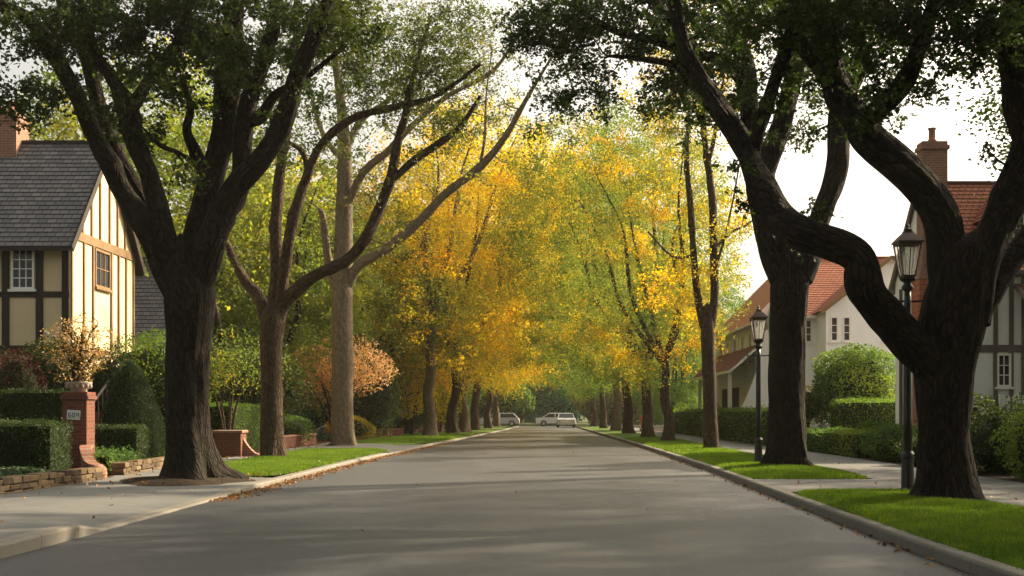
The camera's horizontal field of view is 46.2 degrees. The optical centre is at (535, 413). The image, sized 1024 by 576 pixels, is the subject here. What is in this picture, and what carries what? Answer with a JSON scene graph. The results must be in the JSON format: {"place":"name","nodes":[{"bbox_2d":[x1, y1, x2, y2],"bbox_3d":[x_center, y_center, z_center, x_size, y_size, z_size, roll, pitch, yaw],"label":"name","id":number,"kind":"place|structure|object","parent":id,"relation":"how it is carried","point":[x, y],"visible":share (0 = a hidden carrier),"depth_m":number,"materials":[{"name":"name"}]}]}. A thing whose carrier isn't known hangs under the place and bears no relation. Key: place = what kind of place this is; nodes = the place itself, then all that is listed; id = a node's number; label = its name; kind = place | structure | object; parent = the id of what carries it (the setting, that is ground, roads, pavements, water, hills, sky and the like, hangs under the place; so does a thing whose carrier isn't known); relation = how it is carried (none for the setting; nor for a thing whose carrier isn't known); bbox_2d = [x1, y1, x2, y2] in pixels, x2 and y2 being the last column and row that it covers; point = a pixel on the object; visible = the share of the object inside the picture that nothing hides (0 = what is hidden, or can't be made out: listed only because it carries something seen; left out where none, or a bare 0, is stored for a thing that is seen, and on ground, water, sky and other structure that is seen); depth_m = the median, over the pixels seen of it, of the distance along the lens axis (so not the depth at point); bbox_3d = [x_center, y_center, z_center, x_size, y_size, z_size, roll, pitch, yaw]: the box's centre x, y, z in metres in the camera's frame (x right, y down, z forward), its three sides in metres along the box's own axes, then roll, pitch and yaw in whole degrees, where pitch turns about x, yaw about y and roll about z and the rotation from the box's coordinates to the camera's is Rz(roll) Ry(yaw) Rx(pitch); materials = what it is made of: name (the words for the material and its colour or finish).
{"place":"outdoors","nodes":[
{"label":"outdoors","id":0,"kind":"place"},
{"bbox_2d":[0,100,145,381],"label":"timbered house","id":1,"kind":"structure","parent":0,"point":[69,246],"depth_m":35.13,"materials":[{"name":"beige paint"}]},
{"bbox_2d":[7,251,36,291],"bbox_3d":[-14.530,-4.065,33.955,0.800,1.230,0.130,0,0,0],"label":"window","id":2,"kind":"structure","parent":1,"relation":"in","point":[22,262],"depth_m":33.99,"materials":[{"name":"white paint"}]},
{"bbox_2d":[95,248,112,292],"bbox_3d":[-13.155,-4.340,36.475,0.130,1.220,1.390,0,0,0],"label":"window","id":3,"kind":"structure","parent":1,"relation":"in","point":[102,258],"depth_m":36.50,"materials":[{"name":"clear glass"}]},
{"bbox_2d":[60,392,96,468],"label":"gate pillar","id":4,"kind":"structure","parent":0,"point":[78,408],"depth_m":25.48,"materials":[{"name":"red brick"}]},
{"bbox_2d":[65,382,92,391],"bbox_3d":[-9.800,-0.570,25.720,0.562,0.216,0.550,0,0,0],"label":"planter","id":5,"kind":"object","parent":4,"relation":"on","point":[78,386],"visible":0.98,"depth_m":25.55,"materials":[{"name":"stone"}]},
{"bbox_2d":[34,311,124,383],"bbox_3d":[-9.814,-1.381,25.741,1.779,1.649,1.250,0,0,0],"label":"potted shrub","id":6,"kind":"object","parent":5,"relation":"in","point":[77,362],"visible":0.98,"depth_m":25.65,"materials":[{"name":"beige plant"}]},
{"bbox_2d":[85,344,151,414],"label":"shrub","id":7,"kind":"object","parent":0,"point":[111,372],"visible":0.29,"depth_m":32.71,"materials":[{"name":"green plant"}]},
{"bbox_2d":[0,476,268,538],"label":"pavement","id":8,"kind":"structure","parent":0,"point":[35,510],"depth_m":17.70,"materials":[{"name":"concrete"}]},
{"bbox_2d":[119,476,255,485],"bbox_3d":[-6.746,1.240,22.896,2.845,0.120,3.072,0,0,42],"label":"soil ring","id":9,"kind":"object","parent":8,"relation":"on","point":[154,480],"visible":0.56,"depth_m":22.00,"materials":[{"name":"soil"}]},
{"bbox_2d":[0,0,399,479],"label":"street tree","id":10,"kind":"object","parent":9,"relation":"on","point":[185,267],"visible":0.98,"depth_m":22.54,"materials":[{"name":"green plant"}]},
{"bbox_2d":[107,426,385,477],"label":"garden ground","id":11,"kind":"structure","parent":0,"point":[319,441],"depth_m":57.99,"materials":[{"name":"soil"}]},
{"bbox_2d":[0,347,48,392],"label":"shrub","id":12,"kind":"object","parent":11,"relation":"on","point":[18,374],"visible":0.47,"depth_m":29.76,"materials":[{"name":"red plant"}]},
{"bbox_2d":[0,384,69,425],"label":"hedge","id":13,"kind":"object","parent":11,"relation":"on","point":[26,404],"visible":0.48,"depth_m":28.06,"materials":[{"name":"green plant"}]},
{"bbox_2d":[0,415,78,473],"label":"hedge","id":14,"kind":"object","parent":11,"relation":"on","point":[43,446],"visible":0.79,"depth_m":22.86,"materials":[{"name":"green plant"}]},
{"bbox_2d":[3,336,93,392],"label":"shrub","id":15,"kind":"object","parent":11,"relation":"on","point":[50,377],"visible":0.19,"depth_m":32.49,"materials":[{"name":"red plant"}]},
{"bbox_2d":[0,467,102,494],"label":"stone edging","id":16,"kind":"object","parent":11,"relation":"on","point":[9,484],"visible":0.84,"depth_m":20.78,"materials":[{"name":"stone"}]},
{"bbox_2d":[79,445,106,478],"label":"wing wall","id":17,"kind":"structure","parent":11,"relation":"on","point":[87,458],"depth_m":24.44,"materials":[{"name":"brick"}]},
{"bbox_2d":[94,443,138,473],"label":"shrub","id":18,"kind":"object","parent":11,"relation":"on","point":[104,458],"visible":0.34,"depth_m":26.30,"materials":[{"name":"green plant"}]},
{"bbox_2d":[95,421,150,458],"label":"hedge","id":19,"kind":"object","parent":11,"relation":"on","point":[119,437],"visible":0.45,"depth_m":28.26,"materials":[{"name":"green plant"}]},
{"bbox_2d":[97,361,165,457],"bbox_3d":[-10.448,-0.013,30.995,1.781,2.703,1.794,0,0,0],"label":"topiary bush","id":20,"kind":"object","parent":11,"relation":"on","point":[130,399],"visible":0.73,"depth_m":30.63,"materials":[{"name":"green plant"}]},
{"bbox_2d":[110,456,164,475],"bbox_3d":[-9.008,1.182,29.300,0.322,0.317,8.404,0,0,-3],"label":"stone edging","id":21,"kind":"object","parent":11,"relation":"on","point":[127,467],"visible":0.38,"depth_m":26.16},
{"bbox_2d":[6,31,317,352],"bbox_3d":[-17.581,-7.564,52.831,15.837,18.511,16.688,0,0,0],"label":"background tree","id":22,"kind":"object","parent":11,"relation":"on","point":[67,132],"visible":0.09,"depth_m":50.69,"materials":[{"name":"green plant"}]},
{"bbox_2d":[108,327,219,429],"bbox_3d":[-12.099,-0.922,37.775,4.215,3.680,2.793,0,0,0],"label":"shrub","id":23,"kind":"object","parent":11,"relation":"on","point":[150,359],"visible":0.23,"depth_m":37.08,"materials":[{"name":"green plant"}]},
{"bbox_2d":[135,257,224,347],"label":"slate roofed cottage","id":24,"kind":"structure","parent":11,"relation":"on","point":[149,307],"depth_m":45.97,"materials":[{"name":"beige paint"}]},
{"bbox_2d":[161,401,259,449],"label":"hedge","id":25,"kind":"object","parent":11,"relation":"on","point":[247,416],"visible":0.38,"depth_m":41.14,"materials":[{"name":"green plant"}]},
{"bbox_2d":[212,430,259,456],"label":"low brick wall","id":26,"kind":"structure","parent":11,"relation":"on","point":[231,443],"depth_m":35.85,"materials":[{"name":"brick"}]},
{"bbox_2d":[209,324,291,429],"bbox_3d":[-9.649,-0.734,38.331,3.046,4.280,3.213,0,0,-41],"label":"tree","id":27,"kind":"object","parent":11,"relation":"on","point":[219,362],"visible":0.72,"depth_m":38.39,"materials":[{"name":"green plant"}]},
{"bbox_2d":[209,325,316,421],"bbox_3d":[-12.794,-1.168,49.410,7.409,5.054,3.576,0,0,0],"label":"shrub","id":28,"kind":"object","parent":11,"relation":"on","point":[254,398],"visible":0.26,"depth_m":48.70,"materials":[{"name":"green plant"}]},
{"bbox_2d":[141,156,396,417],"bbox_3d":[-12.391,-5.527,56.096,12.238,14.304,12.895,0,0,23],"label":"background tree","id":29,"kind":"object","parent":11,"relation":"on","point":[303,244],"visible":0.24,"depth_m":54.67,"materials":[{"name":"green plant"}]},
{"bbox_2d":[175,152,392,356],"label":"background tree","id":30,"kind":"object","parent":11,"relation":"on","point":[326,207],"visible":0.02,"depth_m":70.59,"materials":[{"name":"green plant"}]},
{"bbox_2d":[283,413,315,444],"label":"shrub","id":31,"kind":"object","parent":11,"relation":"on","point":[292,425],"visible":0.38,"depth_m":48.20,"materials":[{"name":"green plant"}]},
{"bbox_2d":[284,433,316,447],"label":"garden wall","id":32,"kind":"structure","parent":11,"relation":"on","point":[293,440],"depth_m":47.40,"materials":[{"name":"red brick"}]},
{"bbox_2d":[283,337,362,439],"bbox_3d":[-11.650,-1.273,59.962,6.511,5.270,4.112,0,0,0],"label":"shrub","id":33,"kind":"object","parent":11,"relation":"on","point":[319,422],"visible":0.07,"depth_m":58.97,"materials":[{"name":"green plant"}]},
{"bbox_2d":[282,334,403,427],"bbox_3d":[-9.045,-1.106,54.489,6.228,5.045,3.903,0,0,0],"label":"shrub","id":34,"kind":"object","parent":11,"relation":"on","point":[323,379],"visible":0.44,"depth_m":54.21,"materials":[{"name":"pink plant"}]},
{"bbox_2d":[219,155,469,421],"bbox_3d":[-10.881,-6.342,66.140,14.412,15.987,13.678,0,0,35],"label":"background tree","id":35,"kind":"object","parent":11,"relation":"on","point":[419,283],"visible":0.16,"depth_m":63.89,"materials":[{"name":"green plant"}]},
{"bbox_2d":[322,415,376,439],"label":"shrub","id":36,"kind":"object","parent":11,"relation":"on","point":[361,428],"visible":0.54,"depth_m":57.16,"materials":[{"name":"green plant"}]},
{"bbox_2d":[353,356,402,438],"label":"shrub","id":37,"kind":"object","parent":11,"relation":"on","point":[376,408],"visible":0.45,"depth_m":59.79,"materials":[{"name":"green plant"}]},
{"bbox_2d":[303,192,491,432],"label":"background tree","id":38,"kind":"object","parent":11,"relation":"on","point":[396,351],"visible":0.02,"depth_m":80.09,"materials":[{"name":"green plant"}]},
{"bbox_2d":[384,381,423,433],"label":"shrub","id":39,"kind":"object","parent":11,"relation":"on","point":[403,423],"visible":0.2,"depth_m":72.74,"materials":[{"name":"green plant"}]},
{"bbox_2d":[109,429,445,476],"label":"path","id":40,"kind":"structure","parent":0,"point":[156,472],"depth_m":33.67,"materials":[{"name":"concrete"}]},
{"bbox_2d":[325,443,420,451],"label":"driveway","id":41,"kind":"structure","parent":0,"point":[390,448],"depth_m":47.24,"materials":[{"name":"concrete"}]},
{"bbox_2d":[326,444,353,445],"bbox_3d":[-7.849,1.240,48.809,1.613,0.120,1.653,0,0,45],"label":"soil ring","id":42,"kind":"object","parent":41,"relation":"on","point":[339,445],"visible":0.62,"depth_m":48.14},
{"bbox_2d":[275,0,610,446],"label":"street tree","id":43,"kind":"object","parent":42,"relation":"on","point":[341,282],"visible":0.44,"depth_m":48.38,"materials":[{"name":"green plant"}]},
{"bbox_2d":[371,426,510,444],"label":"lawn","id":44,"kind":"structure","parent":0,"point":[484,430],"depth_m":83.84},
{"bbox_2d":[388,355,442,434],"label":"shrub","id":45,"kind":"object","parent":44,"relation":"on","point":[417,401],"visible":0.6,"depth_m":67.12,"materials":[{"name":"green plant"}]},
{"bbox_2d":[412,368,467,432],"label":"shrub","id":46,"kind":"object","parent":44,"relation":"on","point":[441,408],"visible":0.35,"depth_m":77.79,"materials":[{"name":"green plant"}]},
{"bbox_2d":[353,85,598,435],"bbox_3d":[-3.772,-8.421,65.926,14.289,19.940,14.574,0,0,-6],"label":"street tree","id":47,"kind":"object","parent":44,"relation":"on","point":[430,428],"visible":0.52,"depth_m":64.17,"materials":[{"name":"yellow plant"}]},
{"bbox_2d":[369,112,599,432],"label":"street tree","id":48,"kind":"object","parent":44,"relation":"on","point":[451,422],"visible":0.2,"depth_m":71.17,"materials":[{"name":"yellow plant"}]},
{"bbox_2d":[405,145,595,431],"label":"street tree","id":49,"kind":"object","parent":44,"relation":"on","point":[464,423],"visible":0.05,"depth_m":81.79,"materials":[{"name":"yellow plant"}]},
{"bbox_2d":[415,183,600,429],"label":"street tree","id":50,"kind":"object","parent":44,"relation":"on","point":[475,422],"visible":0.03,"depth_m":91.61,"materials":[{"name":"yellow plant"}]},
{"bbox_2d":[450,221,570,427],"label":"street tree","id":51,"kind":"object","parent":44,"relation":"on","point":[487,416],"visible":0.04,"depth_m":102.72,"materials":[{"name":"yellow plant"}]},
{"bbox_2d":[480,253,558,426],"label":"street tree","id":52,"kind":"object","parent":44,"relation":"on","point":[496,419],"visible":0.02,"depth_m":115.85,"materials":[{"name":"yellow plant"}]},
{"bbox_2d":[0,427,975,575],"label":"road","id":53,"kind":"structure","parent":0,"point":[462,508],"depth_m":14.40,"materials":[{"name":"asphalt"}]},
{"bbox_2d":[1,438,1022,575],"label":"fallen leaves","id":54,"kind":"object","parent":53,"relation":"on","point":[237,495],"visible":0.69,"depth_m":24.11,"materials":[{"name":"brown plant"}]},
{"bbox_2d":[556,413,574,427],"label":"parked car","id":55,"kind":"object","parent":53,"relation":"on","point":[565,418],"visible":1,"depth_m":119.08,"materials":[{"name":"white paint"}]},
{"bbox_2d":[0,0,1011,319],"label":"sky","id":56,"kind":"structure","parent":0,"point":[874,210],"materials":[{"name":"white"}]},
{"bbox_2d":[480,426,575,426],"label":"cross street","id":57,"kind":"structure","parent":0,"point":[542,426],"depth_m":130.24,"materials":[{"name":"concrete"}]},
{"bbox_2d":[480,413,519,425],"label":"parked car","id":58,"kind":"object","parent":57,"relation":"on","point":[510,419],"visible":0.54,"depth_m":130.32,"materials":[{"name":"silver metal"}]},
{"bbox_2d":[536,413,575,425],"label":"parked car","id":59,"kind":"object","parent":57,"relation":"on","point":[548,418],"visible":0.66,"depth_m":132.12,"materials":[{"name":"white paint"}]},
{"bbox_2d":[248,416,870,492],"bbox_3d":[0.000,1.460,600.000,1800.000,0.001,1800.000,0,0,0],"label":"ground","id":60,"kind":"structure","parent":0,"point":[579,423],"depth_m":147.23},
{"bbox_2d":[0,426,518,558],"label":"kerb","id":61,"kind":"structure","parent":60,"relation":"on","point":[26,542],"depth_m":15.04,"materials":[{"name":"concrete"}]},
{"bbox_2d":[469,377,535,424],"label":"shrub","id":62,"kind":"object","parent":60,"relation":"on","point":[522,409],"visible":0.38,"depth_m":139.44,"materials":[{"name":"green plant"}]},
{"bbox_2d":[521,373,587,424],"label":"shrub","id":63,"kind":"object","parent":60,"relation":"on","point":[552,402],"visible":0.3,"depth_m":144.34,"materials":[{"name":"green plant"}]},
{"bbox_2d":[524,249,635,427],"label":"street tree","id":64,"kind":"object","parent":60,"relation":"on","point":[603,417],"visible":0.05,"depth_m":100.89,"materials":[{"name":"yellow plant"}]},
{"bbox_2d":[570,382,642,424],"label":"shrub","id":65,"kind":"object","parent":60,"relation":"on","point":[585,410],"visible":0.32,"depth_m":140.66,"materials":[{"name":"green plant"}]},
{"bbox_2d":[653,276,745,408],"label":"background tree","id":66,"kind":"object","parent":60,"relation":"on","point":[741,300],"visible":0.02,"depth_m":126.28,"materials":[{"name":"green plant"}]},
{"bbox_2d":[576,426,1023,575],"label":"kerb","id":67,"kind":"structure","parent":60,"relation":"on","point":[972,563],"depth_m":13.71,"materials":[{"name":"concrete"}]},
{"bbox_2d":[224,432,1023,569],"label":"grass","id":68,"kind":"structure","parent":0,"point":[998,526],"depth_m":17.07,"materials":[{"name":"plant"}]},
{"bbox_2d":[579,426,857,478],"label":"lawn","id":69,"kind":"structure","parent":0,"point":[620,434],"depth_m":75.64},
{"bbox_2d":[524,255,622,426],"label":"street tree","id":70,"kind":"object","parent":69,"relation":"on","point":[594,421],"visible":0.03,"depth_m":115.86,"materials":[{"name":"yellow plant"}]},
{"bbox_2d":[494,155,671,430],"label":"street tree","id":71,"kind":"object","parent":69,"relation":"on","point":[616,425],"visible":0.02,"depth_m":87.72,"materials":[{"name":"yellow plant"}]},
{"bbox_2d":[484,131,708,432],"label":"street tree","id":72,"kind":"object","parent":69,"relation":"on","point":[627,426],"visible":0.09,"depth_m":75.90,"materials":[{"name":"yellow plant"}]},
{"bbox_2d":[473,90,746,436],"bbox_3d":[3.989,-7.677,62.600,14.705,18.394,9.098,0,0,-9],"label":"street tree","id":73,"kind":"object","parent":69,"relation":"on","point":[647,429],"visible":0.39,"depth_m":61.78,"materials":[{"name":"yellow plant"}]},
{"bbox_2d":[512,100,756,440],"bbox_3d":[4.407,-6.113,52.799,11.068,15.290,7.031,0,0,14],"label":"street tree","id":74,"kind":"object","parent":69,"relation":"on","point":[656,349],"visible":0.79,"depth_m":52.17,"materials":[{"name":"yellow plant"}]},
{"bbox_2d":[595,1,786,448],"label":"street tree","id":75,"kind":"object","parent":69,"relation":"on","point":[706,315],"visible":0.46,"depth_m":41.84,"materials":[{"name":"yellow plant"}]},
{"bbox_2d":[746,304,768,461],"bbox_3d":[5.560,-0.730,30.000,0.600,4.020,0.410,0,0,0],"label":"street lamp","id":76,"kind":"object","parent":69,"relation":"on","point":[758,314],"visible":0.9,"depth_m":29.94,"materials":[{"name":"metal"}]},
{"bbox_2d":[691,279,769,408],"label":"orange roofed house","id":77,"kind":"structure","parent":0,"point":[735,376],"depth_m":69.86,"materials":[{"name":"paint"}]},
{"bbox_2d":[722,387,738,408],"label":"door","id":78,"kind":"structure","parent":77,"relation":"in","point":[735,391],"depth_m":72.86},
{"bbox_2d":[608,426,1023,505],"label":"sidewalk","id":79,"kind":"structure","parent":0,"point":[1000,491],"depth_m":28.02,"materials":[{"name":"concrete"}]},
{"bbox_2d":[805,385,827,424],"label":"shrub","id":80,"kind":"object","parent":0,"point":[809,412],"visible":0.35,"depth_m":46.70,"materials":[{"name":"green plant"}]},
{"bbox_2d":[755,479,900,491],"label":"driveway","id":81,"kind":"structure","parent":0,"point":[790,485],"depth_m":21.94,"materials":[{"name":"concrete"}]},
{"bbox_2d":[633,426,1023,482],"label":"garden ground","id":82,"kind":"structure","parent":0,"point":[1006,477],"depth_m":26.24,"materials":[{"name":"soil"}]},
{"bbox_2d":[621,303,714,424],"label":"background tree","id":83,"kind":"object","parent":82,"relation":"on","point":[677,389],"visible":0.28,"depth_m":88.75,"materials":[{"name":"green plant"}]},
{"bbox_2d":[673,404,813,445],"bbox_3d":[9.925,0.439,65.513,2.327,1.788,37.421,0,0,0],"label":"hedge","id":84,"kind":"object","parent":82,"relation":"on","point":[738,424],"visible":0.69,"depth_m":55.92,"materials":[{"name":"green plant"}]},
{"bbox_2d":[807,425,886,456],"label":"hedge","id":85,"kind":"object","parent":82,"relation":"on","point":[840,441],"visible":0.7,"depth_m":37.98,"materials":[{"name":"green plant"}]},
{"bbox_2d":[810,343,894,427],"bbox_3d":[12.457,-0.939,46.489,3.592,3.651,3.624,0,0,0],"label":"shrub","id":86,"kind":"object","parent":82,"relation":"on","point":[852,375],"visible":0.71,"depth_m":45.79,"materials":[{"name":"green plant"}]},
{"bbox_2d":[827,396,894,429],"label":"hedge","id":87,"kind":"object","parent":82,"relation":"on","point":[848,413],"visible":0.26,"depth_m":42.86,"materials":[{"name":"green plant"}]},
{"bbox_2d":[852,419,902,432],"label":"shrub","id":88,"kind":"object","parent":82,"relation":"on","point":[874,425],"visible":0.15,"depth_m":38.80,"materials":[{"name":"green plant"}]},
{"bbox_2d":[858,423,917,461],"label":"shrub","id":89,"kind":"object","parent":82,"relation":"on","point":[883,443],"visible":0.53,"depth_m":32.88,"materials":[{"name":"green plant"}]},
{"bbox_2d":[894,433,917,466],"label":"shrub","id":90,"kind":"object","parent":82,"relation":"on","point":[914,446],"visible":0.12,"depth_m":29.49,"materials":[{"name":"green plant"}]},
{"bbox_2d":[888,127,1023,429],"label":"brown roofed house","id":91,"kind":"structure","parent":82,"relation":"on","point":[1000,367],"depth_m":36.12,"materials":[{"name":"red tile"}]},
{"bbox_2d":[995,354,1013,388],"bbox_3d":[14.030,-1.265,35.955,0.560,1.070,0.130,0,0,0],"label":"window","id":92,"kind":"structure","parent":91,"relation":"in","point":[1003,360],"depth_m":35.97,"materials":[{"name":"white paint"}]},
{"bbox_2d":[912,392,1004,436],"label":"shrub","id":93,"kind":"object","parent":82,"relation":"on","point":[976,409],"visible":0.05,"depth_m":31.16,"materials":[{"name":"green plant"}]},
{"bbox_2d":[945,55,1021,240],"bbox_3d":[16.855,-6.594,28.256,13.616,16.180,13.588,0,0,29],"label":"street tree","id":94,"kind":"object","parent":82,"relation":"on","point":[991,111],"visible":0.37,"depth_m":30.58,"materials":[{"name":"green plant"}]},
{"bbox_2d":[970,402,1023,474],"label":"shrub","id":95,"kind":"object","parent":82,"relation":"on","point":[984,450],"visible":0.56,"depth_m":26.08,"materials":[{"name":"green plant"}]},
{"bbox_2d":[989,405,1023,478],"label":"shrub","id":96,"kind":"object","parent":82,"relation":"on","point":[1017,437],"visible":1,"depth_m":23.62,"materials":[{"name":"green plant"}]},
{"bbox_2d":[765,255,894,429],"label":"white gabled house","id":97,"kind":"structure","parent":0,"point":[834,318],"depth_m":53.63,"materials":[{"name":"paint"}]},
{"bbox_2d":[829,317,839,342],"bbox_3d":[13.220,-3.715,53.155,0.480,1.170,0.130,0,0,0],"label":"window","id":98,"kind":"structure","parent":97,"relation":"in","point":[833,320],"depth_m":53.18,"materials":[{"name":"white paint"}]},
{"bbox_2d":[841,317,852,342],"bbox_3d":[13.770,-3.715,53.155,0.480,1.170,0.130,0,0,0],"label":"window","id":99,"kind":"structure","parent":97,"relation":"in","point":[846,320],"depth_m":53.16,"materials":[{"name":"white paint"}]},
{"bbox_2d":[855,510,1022,565],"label":"lawn","id":100,"kind":"structure","parent":0,"point":[977,548],"depth_m":11.18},
{"bbox_2d":[891,221,923,489],"bbox_3d":[5.960,-0.905,19.250,0.600,4.370,0.410,0,0,0],"label":"street lamp","id":101,"kind":"object","parent":100,"relation":"on","point":[908,237],"visible":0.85,"depth_m":19.19,"materials":[{"name":"metal"}]},
{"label":"soil ring","id":102,"kind":"structure","parent":0,"visible":0},
{"bbox_2d":[626,0,1023,499],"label":"street tree","id":103,"kind":"object","parent":102,"relation":"on","point":[934,348],"visible":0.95,"depth_m":17.50,"materials":[{"name":"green plant"}]},
{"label":"soil ring","id":104,"kind":"structure","parent":0,"visible":0},
{"bbox_2d":[489,0,918,465],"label":"street tree","id":105,"kind":"object","parent":104,"relation":"on","point":[790,276],"visible":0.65,"depth_m":28.00,"materials":[{"name":"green plant"}]},
{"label":"soil ring","id":106,"kind":"structure","parent":0,"visible":0},
{"bbox_2d":[219,0,510,455],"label":"street tree","id":107,"kind":"object","parent":106,"relation":"on","point":[273,308],"visible":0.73,"depth_m":33.70,"materials":[{"name":"brown plant"}]},
{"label":"planting bed","id":108,"kind":"structure","parent":0,"visible":0},
{"bbox_2d":[0,465,53,476],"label":"ivy","id":109,"kind":"object","parent":108,"relation":"on","point":[5,471],"visible":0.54,"depth_m":21.66,"materials":[{"name":"green plant"}]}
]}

